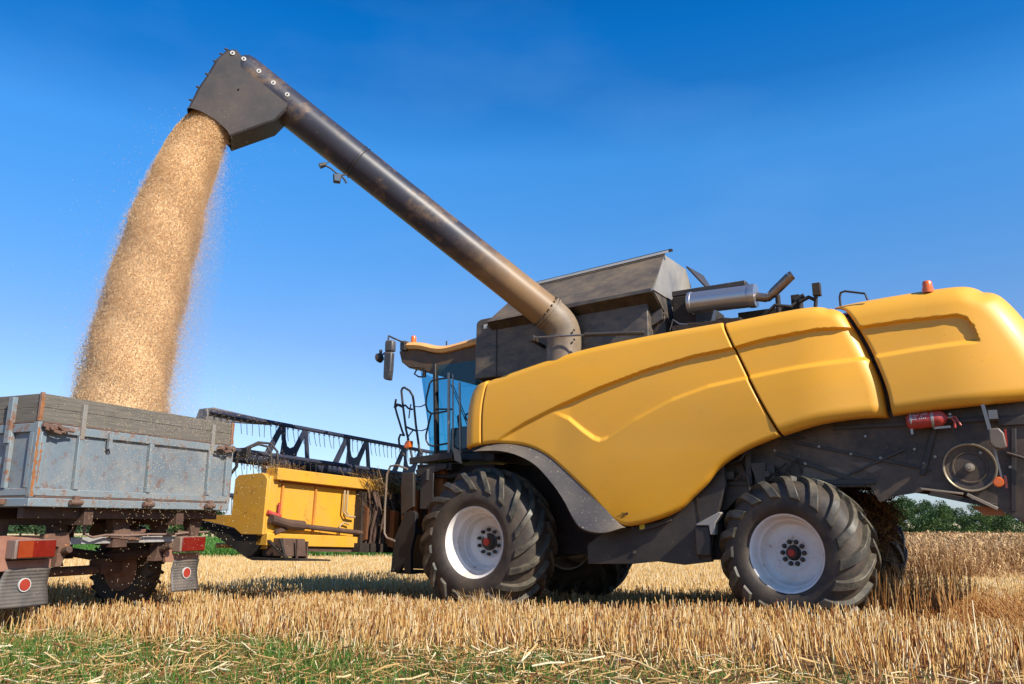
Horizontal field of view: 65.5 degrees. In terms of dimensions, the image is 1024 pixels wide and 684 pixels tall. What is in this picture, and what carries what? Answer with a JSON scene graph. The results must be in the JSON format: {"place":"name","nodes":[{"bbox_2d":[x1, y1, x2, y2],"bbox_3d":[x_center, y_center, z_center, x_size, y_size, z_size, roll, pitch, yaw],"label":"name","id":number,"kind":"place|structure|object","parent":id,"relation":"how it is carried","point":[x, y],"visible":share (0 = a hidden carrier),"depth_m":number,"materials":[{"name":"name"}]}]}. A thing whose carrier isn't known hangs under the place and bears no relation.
{"place":"outdoors","nodes":[
{"label":"outdoors","id":0,"kind":"place"},
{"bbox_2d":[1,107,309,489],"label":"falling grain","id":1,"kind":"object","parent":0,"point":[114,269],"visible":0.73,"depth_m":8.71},
{"bbox_2d":[24,378,304,628],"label":"drifting kernels","id":2,"kind":"object","parent":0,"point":[173,475],"visible":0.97,"depth_m":7.60,"materials":[{"name":"beige food"}]},
{"bbox_2d":[0,522,1023,683],"bbox_3d":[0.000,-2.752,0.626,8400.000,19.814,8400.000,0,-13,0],"label":"ground","id":3,"kind":"structure","parent":0,"point":[919,681],"depth_m":5.02,"materials":[{"name":"soil"}]},
{"bbox_2d":[10,525,36,534],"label":"broadleaf tree","id":4,"kind":"object","parent":3,"relation":"on","point":[22,528],"visible":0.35,"depth_m":145.25,"materials":[{"name":"green plant"}]},
{"bbox_2d":[25,525,45,534],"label":"broadleaf tree","id":5,"kind":"object","parent":3,"relation":"on","point":[39,529],"visible":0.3,"depth_m":159.27,"materials":[{"name":"green plant"}]},
{"bbox_2d":[76,525,91,535],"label":"broadleaf tree","id":6,"kind":"object","parent":3,"relation":"on","point":[78,527],"visible":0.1,"depth_m":126.15,"materials":[{"name":"green plant"}]},
{"bbox_2d":[7,525,172,533],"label":"hedgerow","id":7,"kind":"object","parent":3,"relation":"on","point":[10,530],"visible":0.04,"depth_m":322.30,"materials":[{"name":"green plant"}]},
{"bbox_2d":[0,392,235,609],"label":"farm trailer","id":8,"kind":"object","parent":3,"relation":"on","point":[37,434],"visible":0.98,"depth_m":7.88,"materials":[{"name":"paint"}]},
{"bbox_2d":[169,525,183,531],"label":"broadleaf tree","id":9,"kind":"object","parent":3,"relation":"on","point":[174,528],"visible":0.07,"depth_m":86.19,"materials":[{"name":"green plant"}]},
{"bbox_2d":[177,524,210,535],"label":"broadleaf tree","id":10,"kind":"object","parent":3,"relation":"on","point":[180,526],"visible":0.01,"depth_m":81.05,"materials":[{"name":"green plant"}]},
{"bbox_2d":[199,511,225,536],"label":"broadleaf tree","id":11,"kind":"object","parent":3,"relation":"on","point":[219,513],"visible":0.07,"depth_m":81.30,"materials":[{"name":"green plant"}]},
{"bbox_2d":[36,534,392,558],"bbox_3d":[-13.286,9.618,38.095,55.352,0.519,28.004,0,-13,0],"label":"green crop","id":12,"kind":"object","parent":3,"relation":"on","point":[210,550],"visible":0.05,"depth_m":25.19,"materials":[{"name":"green plant"}]},
{"bbox_2d":[446,587,519,606],"bbox_3d":[-0.351,3.019,9.144,0.846,0.415,0.939,-5,-14,19],"label":"straw tuft","id":13,"kind":"object","parent":3,"relation":"on","point":[483,596],"visible":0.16,"depth_m":9.03,"materials":[{"name":"beige plant"}]},
{"bbox_2d":[16,599,979,666],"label":"stubble weeds","id":14,"kind":"object","parent":3,"relation":"on","point":[448,601],"visible":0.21,"depth_m":7.57,"materials":[{"name":"green plant"}]},
{"bbox_2d":[0,616,1021,683],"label":"green undergrowth","id":15,"kind":"object","parent":3,"relation":"on","point":[270,653],"visible":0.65,"depth_m":4.92,"materials":[{"name":"green plant"}]},
{"bbox_2d":[0,595,1023,683],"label":"stubble","id":16,"kind":"object","parent":3,"relation":"on","point":[839,634],"visible":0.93,"depth_m":5.82,"materials":[{"name":"beige plant"}]},
{"bbox_2d":[0,609,1023,683],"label":"loose straw","id":17,"kind":"object","parent":3,"relation":"on","point":[657,681],"visible":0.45,"depth_m":4.76,"materials":[{"name":"beige plant"}]},
{"bbox_2d":[7,578,1023,623],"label":"stubble","id":18,"kind":"object","parent":3,"relation":"on","point":[77,590],"visible":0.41,"depth_m":9.62,"materials":[{"name":"beige plant"}]},
{"bbox_2d":[48,553,1023,597],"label":"stubble","id":19,"kind":"object","parent":3,"relation":"on","point":[351,566],"visible":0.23,"depth_m":15.48,"materials":[{"name":"beige plant"}]},
{"bbox_2d":[187,48,1023,622],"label":"combine harvester","id":20,"kind":"object","parent":3,"relation":"on","point":[623,416],"visible":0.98,"depth_m":9.11,"materials":[{"name":"yellow paint"}]},
{"bbox_2d":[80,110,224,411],"bbox_3d":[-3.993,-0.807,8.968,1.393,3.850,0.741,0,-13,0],"label":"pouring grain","id":21,"kind":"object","parent":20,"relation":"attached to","point":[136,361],"visible":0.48,"depth_m":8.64},
{"bbox_2d":[906,411,961,433],"bbox_3d":[4.015,0.765,7.585,0.467,0.212,0.174,-8,-15,31],"label":"fire extinguisher","id":22,"kind":"object","parent":20,"relation":"attached to","point":[935,419],"visible":1,"depth_m":7.55,"materials":[{"name":"red paint"}]},
{"bbox_2d":[229,600,998,675],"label":"bent stalks","id":23,"kind":"object","parent":3,"relation":"on","point":[942,629],"visible":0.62,"depth_m":4.64,"materials":[{"name":"plant"}]},
{"bbox_2d":[851,563,982,626],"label":"tall stalks","id":24,"kind":"object","parent":3,"relation":"on","point":[921,586],"visible":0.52,"depth_m":7.89,"materials":[{"name":"plant"}]},
{"bbox_2d":[860,585,1023,632],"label":"straw swath","id":25,"kind":"object","parent":3,"relation":"on","point":[998,607],"visible":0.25,"depth_m":7.89,"materials":[{"name":"beige plant"}]},
{"bbox_2d":[889,495,1023,533],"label":"wood","id":26,"kind":"object","parent":3,"relation":"on","point":[942,517],"visible":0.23,"depth_m":97.01,"materials":[{"name":"green plant"}]},
{"bbox_2d":[905,534,1023,581],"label":"wheat edge","id":27,"kind":"object","parent":3,"relation":"on","point":[993,557],"visible":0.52,"depth_m":15.65,"materials":[{"name":"beige plant"}]},
{"bbox_2d":[0,0,1023,520],"label":"sky","id":28,"kind":"structure","parent":0,"point":[875,148],"materials":[{"name":"blue"}]},
{"bbox_2d":[903,530,1023,540],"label":"wheat field","id":29,"kind":"structure","parent":0,"point":[926,534],"depth_m":25.59,"materials":[{"name":"beige plant"}]}
]}

